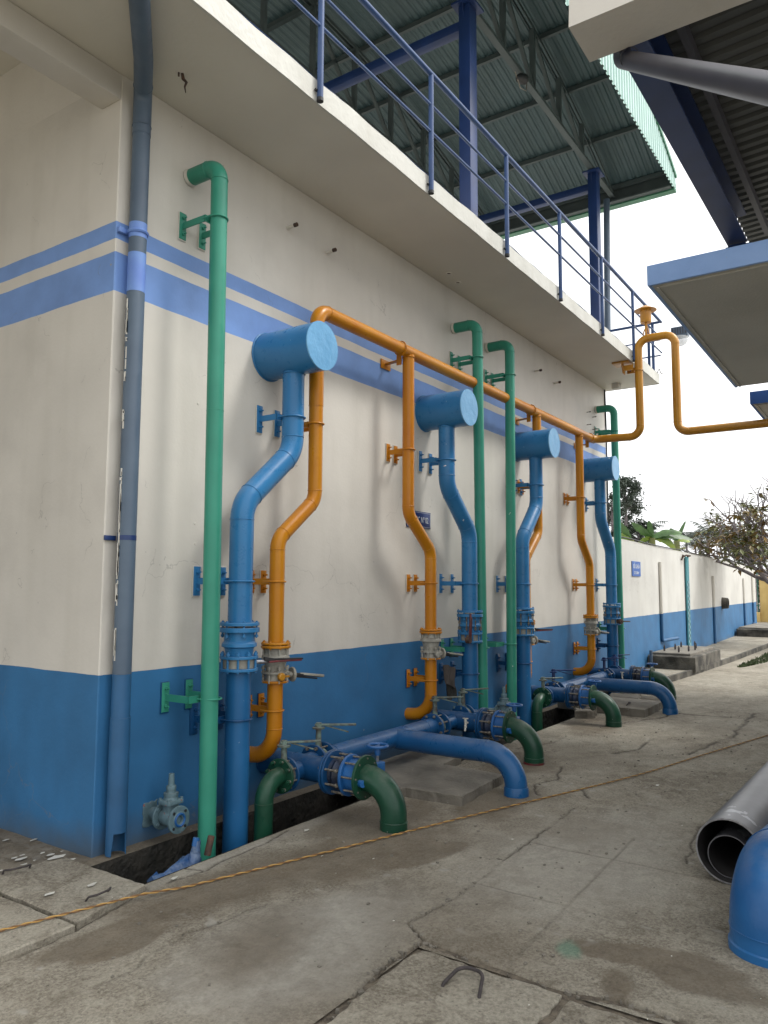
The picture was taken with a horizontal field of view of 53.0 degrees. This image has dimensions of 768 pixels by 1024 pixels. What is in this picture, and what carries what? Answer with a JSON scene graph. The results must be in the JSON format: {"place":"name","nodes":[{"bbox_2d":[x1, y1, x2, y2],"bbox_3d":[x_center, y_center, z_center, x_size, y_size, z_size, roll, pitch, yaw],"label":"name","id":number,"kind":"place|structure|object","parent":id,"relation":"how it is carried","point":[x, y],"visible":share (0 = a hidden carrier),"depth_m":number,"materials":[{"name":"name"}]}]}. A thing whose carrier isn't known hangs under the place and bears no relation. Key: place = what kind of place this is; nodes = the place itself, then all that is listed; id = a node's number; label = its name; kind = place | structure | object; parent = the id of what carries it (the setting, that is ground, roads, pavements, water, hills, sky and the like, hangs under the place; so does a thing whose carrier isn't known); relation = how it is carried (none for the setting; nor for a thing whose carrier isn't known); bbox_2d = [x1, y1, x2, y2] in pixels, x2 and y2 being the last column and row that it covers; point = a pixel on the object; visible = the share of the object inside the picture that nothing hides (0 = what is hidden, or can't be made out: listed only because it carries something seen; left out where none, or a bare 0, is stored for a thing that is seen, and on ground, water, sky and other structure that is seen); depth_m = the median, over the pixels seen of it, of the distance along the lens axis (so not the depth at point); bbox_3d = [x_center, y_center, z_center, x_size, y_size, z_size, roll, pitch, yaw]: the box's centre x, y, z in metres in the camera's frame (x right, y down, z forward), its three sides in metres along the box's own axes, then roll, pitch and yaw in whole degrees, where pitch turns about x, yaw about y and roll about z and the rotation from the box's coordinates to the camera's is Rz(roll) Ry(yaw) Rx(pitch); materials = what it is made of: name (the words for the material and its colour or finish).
{"place":"outdoors","nodes":[
{"label":"outdoors","id":0,"kind":"place"},
{"bbox_2d":[0,685,767,1023],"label":"pavement","id":1,"kind":"structure","parent":0,"point":[242,959],"depth_m":3.90,"materials":[{"name":"concrete"}]},
{"bbox_2d":[0,896,74,961],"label":"trench cover","id":2,"kind":"object","parent":1,"relation":"on","point":[20,939],"visible":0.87,"depth_m":3.55,"materials":[{"name":"concrete"}]},
{"bbox_2d":[0,857,144,930],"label":"trench cover","id":3,"kind":"object","parent":1,"relation":"on","point":[67,880],"visible":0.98,"depth_m":4.01,"materials":[{"name":"concrete"}]},
{"bbox_2d":[3,691,633,897],"bbox_3d":[0.941,2.778,7.766,0.455,0.854,10.750,-3,-7,34],"label":"trench","id":4,"kind":"object","parent":1,"relation":"in","point":[143,865],"depth_m":5.21,"materials":[{"name":"concrete"}]},
{"bbox_2d":[147,835,214,881],"bbox_3d":[-1.188,2.037,4.453,0.162,0.258,0.447,-3,-7,34],"label":"wrapped valve","id":5,"kind":"object","parent":4,"relation":"in","point":[193,857],"visible":0.59,"depth_m":4.50,"materials":[{"name":"blue plastic"}]},
{"bbox_2d":[0,781,760,1019],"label":"paint flakes","id":6,"kind":"object","parent":1,"relation":"on","point":[59,856],"visible":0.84,"depth_m":4.46,"materials":[{"name":"white paint"}]},
{"bbox_2d":[0,735,767,931],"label":"twisted cord","id":7,"kind":"object","parent":1,"relation":"on","point":[151,892],"visible":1,"depth_m":4.53,"materials":[{"name":"brown fabric"}]},
{"bbox_2d":[72,711,760,1023],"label":"grit","id":8,"kind":"object","parent":1,"relation":"on","point":[360,991],"visible":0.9,"depth_m":3.42,"materials":[{"name":"concrete"}]},
{"bbox_2d":[371,751,503,805],"bbox_3d":[0.394,2.183,6.376,1.141,0.075,1.360,-3,-7,34],"label":"pit cover","id":9,"kind":"object","parent":1,"relation":"on","point":[433,778],"visible":0.55,"depth_m":6.14,"materials":[{"name":"concrete"}]},
{"bbox_2d":[314,943,684,1023],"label":"soil","id":10,"kind":"structure","parent":1,"relation":"on","point":[549,1019],"depth_m":3.01,"materials":[{"name":"brown soil"}]},
{"bbox_2d":[327,951,561,1023],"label":"trench cover","id":11,"kind":"object","parent":10,"relation":"on","point":[406,989],"visible":1,"depth_m":2.99,"materials":[{"name":"concrete"}]},
{"bbox_2d":[550,1000,639,1023],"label":"trench cover","id":12,"kind":"object","parent":10,"relation":"on","point":[571,1012],"visible":1,"depth_m":2.88,"materials":[{"name":"concrete"}]},
{"bbox_2d":[574,706,596,718],"bbox_3d":[2.500,2.480,9.547,0.260,0.100,0.486,-2,-6,19],"label":"concrete lump","id":13,"kind":"object","parent":1,"relation":"on","point":[580,713],"visible":0.66,"depth_m":9.36,"materials":[{"name":"grey concrete"}]},
{"bbox_2d":[557,697,662,717],"bbox_3d":[2.962,2.522,10.130,1.172,0.133,0.880,-3,-7,34],"label":"pit cover","id":14,"kind":"object","parent":1,"relation":"on","point":[642,708],"visible":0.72,"depth_m":9.77,"materials":[{"name":"concrete"}]},
{"bbox_2d":[609,693,640,698],"bbox_3d":[3.363,2.605,10.753,0.432,0.090,0.478,-2,-6,19],"label":"concrete lump","id":15,"kind":"object","parent":1,"relation":"on","point":[628,695],"visible":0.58,"depth_m":10.73,"materials":[{"name":"grey concrete"}]},
{"bbox_2d":[696,762,767,884],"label":"steel pipe","id":16,"kind":"object","parent":1,"relation":"on","point":[745,805],"visible":0.62,"depth_m":4.41,"materials":[{"name":"grey metal"}]},
{"bbox_2d":[707,821,751,878],"bbox_3d":[3.354,2.088,6.235,0.228,0.228,5.000,-4,-7,36],"label":"steel pipe","id":17,"kind":"object","parent":16,"relation":"in","point":[727,843],"visible":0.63,"depth_m":4.37,"materials":[{"name":"black metal"}]},
{"bbox_2d":[728,824,767,968],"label":"blue elbow pipe","id":18,"kind":"object","parent":1,"relation":"on","point":[748,925],"visible":0.99,"depth_m":3.38,"materials":[{"name":"paint"}]},
{"bbox_2d":[503,132,767,574],"label":"sky","id":19,"kind":"structure","parent":0,"point":[678,470],"materials":[{"name":"white"}]},
{"bbox_2d":[569,0,767,418],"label":"building","id":20,"kind":"structure","parent":0,"point":[715,303],"depth_m":6.26,"materials":[{"name":"grey paint"}]},
{"bbox_2d":[671,326,689,345],"bbox_3d":[4.788,-2.862,12.640,0.404,0.315,0.260,-3,-7,34],"label":"floodlight","id":21,"kind":"object","parent":20,"relation":"attached to","point":[681,334],"visible":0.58,"depth_m":12.52,"materials":[{"name":"white plastic"}]},
{"bbox_2d":[613,46,767,105],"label":"grey drain pipe","id":22,"kind":"object","parent":20,"relation":"attached to","point":[748,84],"visible":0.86,"depth_m":3.49,"materials":[{"name":"plastic"}]},
{"bbox_2d":[646,622,767,675],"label":"apron pavement","id":23,"kind":"structure","parent":0,"point":[732,646],"depth_m":19.79,"materials":[{"name":"concrete"}]},
{"bbox_2d":[649,650,652,667],"bbox_3d":[4.985,2.751,14.367,0.060,0.340,0.057,-3,-7,34],"label":"vent pipe","id":24,"kind":"object","parent":23,"relation":"on","point":[651,655],"visible":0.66,"depth_m":14.35,"materials":[{"name":"blue plastic"}]},
{"bbox_2d":[648,641,720,672],"bbox_3d":[5.951,2.814,15.185,0.863,0.439,2.319,-3,-7,34],"label":"inspection pit","id":25,"kind":"object","parent":23,"relation":"on","point":[695,658],"visible":0.97,"depth_m":14.39,"materials":[{"name":"concrete"}]},
{"bbox_2d":[736,623,767,636],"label":"inspection pit","id":26,"kind":"object","parent":23,"relation":"on","point":[756,630],"visible":0.94,"depth_m":23.74,"materials":[{"name":"concrete"}]},
{"bbox_2d":[672,603,767,691],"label":"ground","id":27,"kind":"structure","parent":0,"point":[731,675],"depth_m":13.70,"materials":[{"name":"concrete"}]},
{"bbox_2d":[0,0,659,857],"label":"filter building","id":28,"kind":"structure","parent":27,"relation":"on","point":[264,128],"depth_m":5.52,"materials":[{"name":"beige paint"}]},
{"bbox_2d":[104,0,152,856],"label":"downpipe","id":29,"kind":"object","parent":28,"relation":"attached to","point":[120,717],"visible":1,"depth_m":4.73,"materials":[{"name":"blue plastic"}]},
{"bbox_2d":[148,773,189,833],"bbox_3d":[-1.361,1.814,4.828,0.266,0.350,0.166,-3,-7,34],"label":"gate valve","id":30,"kind":"object","parent":28,"relation":"attached to","point":[170,813],"visible":1,"depth_m":4.77,"materials":[{"name":"grey metal"}]},
{"bbox_2d":[175,69,187,92],"bbox_3d":[-1.312,-2.772,4.964,0.070,0.132,0.073,-3,-7,34],"label":"rusty hook","id":31,"kind":"object","parent":28,"relation":"hanging from","point":[181,73],"visible":1,"depth_m":4.96,"materials":[{"name":"metal"}]},
{"bbox_2d":[160,160,228,860],"bbox_3d":[-1.218,0.199,5.093,0.366,5.262,0.273,-3,-7,34],"label":"green overflow pipe","id":32,"kind":"object","parent":28,"relation":"attached to","point":[207,697],"visible":1,"depth_m":5.02,"materials":[{"name":"metal"}]},
{"bbox_2d":[189,321,337,852],"bbox_3d":[-0.836,0.714,5.463,0.545,4.310,0.910,-3,-7,34],"label":"blue inlet riser","id":33,"kind":"object","parent":28,"relation":"attached to","point":[291,357],"visible":0.97,"depth_m":5.25,"materials":[{"name":"metal"}]},
{"bbox_2d":[286,222,298,229],"bbox_3d":[-0.745,-2.323,6.254,0.107,0.034,0.034,-3,-7,34],"label":"pipe stub","id":34,"kind":"object","parent":28,"relation":"attached to","point":[296,224],"visible":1,"depth_m":6.24,"materials":[{"name":"beige paint"}]},
{"bbox_2d":[325,248,336,253],"bbox_3d":[-0.459,-2.261,6.673,0.107,0.034,0.034,-3,-7,34],"label":"pipe stub","id":35,"kind":"object","parent":28,"relation":"attached to","point":[331,250],"visible":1,"depth_m":6.66,"materials":[{"name":"beige paint"}]},
{"bbox_2d":[254,688,544,840],"bbox_3d":[0.405,2.316,6.245,1.581,1.380,3.333,-3,-7,34],"label":"outlet manifold","id":36,"kind":"object","parent":28,"relation":"attached to","point":[353,767],"visible":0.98,"depth_m":5.85,"materials":[{"name":"blue paint"}]},
{"bbox_2d":[453,691,466,708],"bbox_3d":[0.730,1.964,7.741,0.264,0.325,0.117,-3,-7,34],"label":"gate valve","id":37,"kind":"object","parent":36,"relation":"attached to","point":[459,702],"visible":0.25,"depth_m":7.71,"materials":[{"name":"grey metal"}]},
{"bbox_2d":[488,687,511,713],"bbox_3d":[1.203,1.977,7.939,0.266,0.350,0.166,-3,-7,34],"label":"gate valve","id":38,"kind":"object","parent":36,"relation":"attached to","point":[502,703],"visible":0.35,"depth_m":7.89,"materials":[{"name":"grey metal"}]},
{"bbox_2d":[406,511,430,528],"bbox_3d":[0.349,0.076,7.746,0.012,0.165,0.455,-3,-7,34],"label":"wall sign","id":39,"kind":"object","parent":28,"relation":"attached to","point":[424,518],"visible":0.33,"depth_m":7.83,"materials":[{"name":"blue metal"}]},
{"bbox_2d":[415,389,482,759],"bbox_3d":[0.743,0.945,7.803,0.525,4.310,0.803,-3,-7,34],"label":"blue inlet riser","id":40,"kind":"object","parent":28,"relation":"attached to","point":[446,414],"visible":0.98,"depth_m":7.85,"materials":[{"name":"metal"}]},
{"bbox_2d":[443,665,456,699],"bbox_3d":[0.654,1.695,7.680,0.059,0.348,0.235,-3,-7,34],"label":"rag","id":41,"kind":"object","parent":40,"relation":"hanging from","point":[449,671],"visible":0.94,"depth_m":7.68,"materials":[{"name":"grey fabric"}]},
{"bbox_2d":[226,0,676,329],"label":"steel roof shelter","id":42,"kind":"object","parent":28,"relation":"on","point":[574,132],"visible":0.23,"depth_m":12.20,"materials":[{"name":"grey paint"}]},
{"bbox_2d":[515,71,528,90],"bbox_3d":[1.857,-5.840,10.415,0.140,0.277,0.410,-3,-7,34],"label":"broken lamp","id":43,"kind":"object","parent":42,"relation":"hanging from","point":[522,78],"visible":1,"depth_m":10.36,"materials":[{"name":"grey metal"}]},
{"bbox_2d":[440,320,489,708],"bbox_3d":[0.866,0.502,8.161,0.366,5.263,0.476,-3,-7,34],"label":"green overflow pipe","id":44,"kind":"object","parent":28,"relation":"attached to","point":[476,357],"visible":0.81,"depth_m":8.21,"materials":[{"name":"metal"}]},
{"bbox_2d":[291,0,662,373],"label":"walkway railing","id":45,"kind":"object","parent":28,"relation":"attached to","point":[396,36],"visible":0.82,"depth_m":7.15,"materials":[{"name":"blue metal"}]},
{"bbox_2d":[484,340,516,739],"bbox_3d":[1.322,0.568,8.832,0.366,5.263,0.503,-3,-7,34],"label":"green overflow pipe","id":46,"kind":"object","parent":28,"relation":"attached to","point":[509,375],"visible":0.75,"depth_m":8.84,"materials":[{"name":"metal"}]},
{"bbox_2d":[249,305,767,762],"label":"orange pipe network","id":47,"kind":"object","parent":28,"relation":"attached to","point":[275,674],"visible":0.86,"depth_m":7.25,"materials":[{"name":"paint"}]},
{"bbox_2d":[495,428,559,726],"bbox_3d":[1.763,1.094,9.313,0.515,4.310,0.843,-3,-7,34],"label":"blue inlet riser","id":48,"kind":"object","parent":28,"relation":"attached to","point":[535,447],"visible":0.87,"depth_m":9.14,"materials":[{"name":"metal"}]},
{"bbox_2d":[531,654,677,731],"bbox_3d":[3.054,2.701,10.143,1.581,1.380,3.556,-3,-7,34],"label":"outlet manifold","id":49,"kind":"object","parent":28,"relation":"attached to","point":[583,692],"visible":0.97,"depth_m":9.70,"materials":[{"name":"blue paint"}]},
{"bbox_2d":[583,456,629,694],"bbox_3d":[3.389,1.330,11.706,0.515,4.310,0.850,-3,-7,34],"label":"blue inlet riser","id":50,"kind":"object","parent":28,"relation":"attached to","point":[599,472],"visible":0.84,"depth_m":11.72,"materials":[{"name":"metal"}]},
{"bbox_2d":[594,405,625,692],"bbox_3d":[3.536,0.889,12.089,0.366,5.263,0.446,-3,-7,34],"label":"green overflow pipe","id":51,"kind":"object","parent":28,"relation":"attached to","point":[611,410],"visible":0.74,"depth_m":12.12,"materials":[{"name":"metal"}]},
{"bbox_2d":[607,490,625,536],"bbox_3d":[10.113,1.954,33.899,1.137,5.869,1.286,-2,-6,19],"label":"leafy tree","id":52,"kind":"object","parent":27,"relation":"on","point":[610,496],"visible":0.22,"depth_m":33.95,"materials":[{"name":"green plant"}]},
{"bbox_2d":[621,522,633,540],"bbox_3d":[6.936,1.992,21.938,0.639,3.469,0.395,-2,-6,25],"label":"banana plant","id":53,"kind":"object","parent":27,"relation":"on","point":[625,531],"visible":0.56,"depth_m":22.02,"materials":[{"name":"green plant"}]},
{"bbox_2d":[609,474,650,525],"bbox_3d":[11.210,1.561,35.721,2.295,7.004,1.636,3,-6,-24],"label":"leafy tree","id":54,"kind":"object","parent":27,"relation":"on","point":[631,502],"visible":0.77,"depth_m":35.78,"materials":[{"name":"green plant"}]},
{"bbox_2d":[610,520,667,537],"bbox_3d":[12.550,2.786,37.886,2.728,4.973,3.292,-3,-7,34],"label":"palm tree","id":55,"kind":"object","parent":27,"relation":"on","point":[660,526],"visible":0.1,"depth_m":37.87,"materials":[{"name":"green plant"}]},
{"bbox_2d":[621,516,657,544],"bbox_3d":[10.848,2.462,32.821,1.699,4.662,1.501,-3,-7,34],"label":"leafy tree","id":56,"kind":"object","parent":27,"relation":"on","point":[630,528],"visible":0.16,"depth_m":32.79,"materials":[{"name":"green plant"}]},
{"bbox_2d":[632,521,692,549],"bbox_3d":[8.685,2.094,23.889,1.978,3.654,0.380,0,-5,-2],"label":"banana plant","id":57,"kind":"object","parent":27,"relation":"on","point":[663,536],"visible":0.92,"depth_m":23.99,"materials":[{"name":"green plant"}]},
{"bbox_2d":[670,521,689,550],"bbox_3d":[10.364,2.265,26.862,0.596,3.894,0.473,-3,-7,34],"label":"banana plant","id":58,"kind":"object","parent":27,"relation":"on","point":[677,542],"visible":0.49,"depth_m":26.96,"materials":[{"name":"green plant"}]},
{"bbox_2d":[667,530,698,550],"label":"palm tree","id":59,"kind":"object","parent":27,"relation":"on","point":[684,534],"visible":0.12,"depth_m":51.92,"materials":[{"name":"green plant"}]},
{"bbox_2d":[612,536,756,668],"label":"boundary wall","id":60,"kind":"structure","parent":27,"relation":"on","point":[671,597],"depth_m":17.09,"materials":[{"name":"white paint"}]},
{"bbox_2d":[631,561,640,575],"bbox_3d":[4.617,1.041,14.094,0.014,0.270,0.600,-3,-6,32],"label":"wall sign","id":61,"kind":"object","parent":60,"relation":"attached to","point":[636,568],"visible":1,"depth_m":14.07,"materials":[{"name":"blue metal"}]},
{"bbox_2d":[681,538,706,553],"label":"palm tree","id":62,"kind":"object","parent":27,"relation":"on","point":[689,543],"visible":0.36,"depth_m":43.55,"materials":[{"name":"green plant"}]},
{"bbox_2d":[681,532,712,554],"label":"palm tree","id":63,"kind":"object","parent":27,"relation":"on","point":[692,537],"visible":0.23,"depth_m":45.91,"materials":[{"name":"plant"}]},
{"bbox_2d":[687,516,736,546],"bbox_3d":[16.884,2.842,39.766,2.518,5.258,2.595,-3,-7,34],"label":"palm tree","id":64,"kind":"object","parent":27,"relation":"on","point":[700,527],"visible":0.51,"depth_m":39.92,"materials":[{"name":"green plant"}]},
{"bbox_2d":[667,643,767,681],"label":"kerb","id":65,"kind":"structure","parent":27,"relation":"on","point":[680,675],"depth_m":15.69,"materials":[{"name":"concrete"}]},
{"bbox_2d":[678,477,767,583],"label":"frangipani tree","id":66,"kind":"object","parent":27,"relation":"on","point":[750,551],"visible":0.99,"depth_m":19.98,"materials":[{"name":"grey plant"}]},
{"bbox_2d":[715,538,767,611],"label":"leafy tree","id":67,"kind":"object","parent":27,"relation":"on","point":[744,564],"visible":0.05,"depth_m":39.73,"materials":[{"name":"plant"}]},
{"bbox_2d":[737,652,767,667],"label":"ground cover","id":68,"kind":"object","parent":27,"relation":"on","point":[751,662],"visible":1,"depth_m":16.37,"materials":[{"name":"green plant"}]},
{"bbox_2d":[755,565,766,611],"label":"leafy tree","id":69,"kind":"object","parent":27,"relation":"on","point":[758,592],"visible":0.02,"depth_m":45.09,"materials":[{"name":"plant"}]},
{"bbox_2d":[757,575,767,621],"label":"ochre gate wall","id":70,"kind":"structure","parent":27,"relation":"on","point":[762,615],"depth_m":33.80,"materials":[{"name":"paint"}]},
{"bbox_2d":[756,573,759,611],"bbox_3d":[15.661,3.583,34.652,2.200,1.800,0.050,-3,-7,34],"label":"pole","id":71,"kind":"object","parent":70,"relation":"on","point":[758,605],"visible":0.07,"depth_m":34.04,"materials":[{"name":"metal"}]},
{"bbox_2d":[699,525,741,558],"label":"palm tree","id":72,"kind":"object","parent":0,"point":[715,538],"visible":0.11,"depth_m":42.18,"materials":[{"name":"green plant"}]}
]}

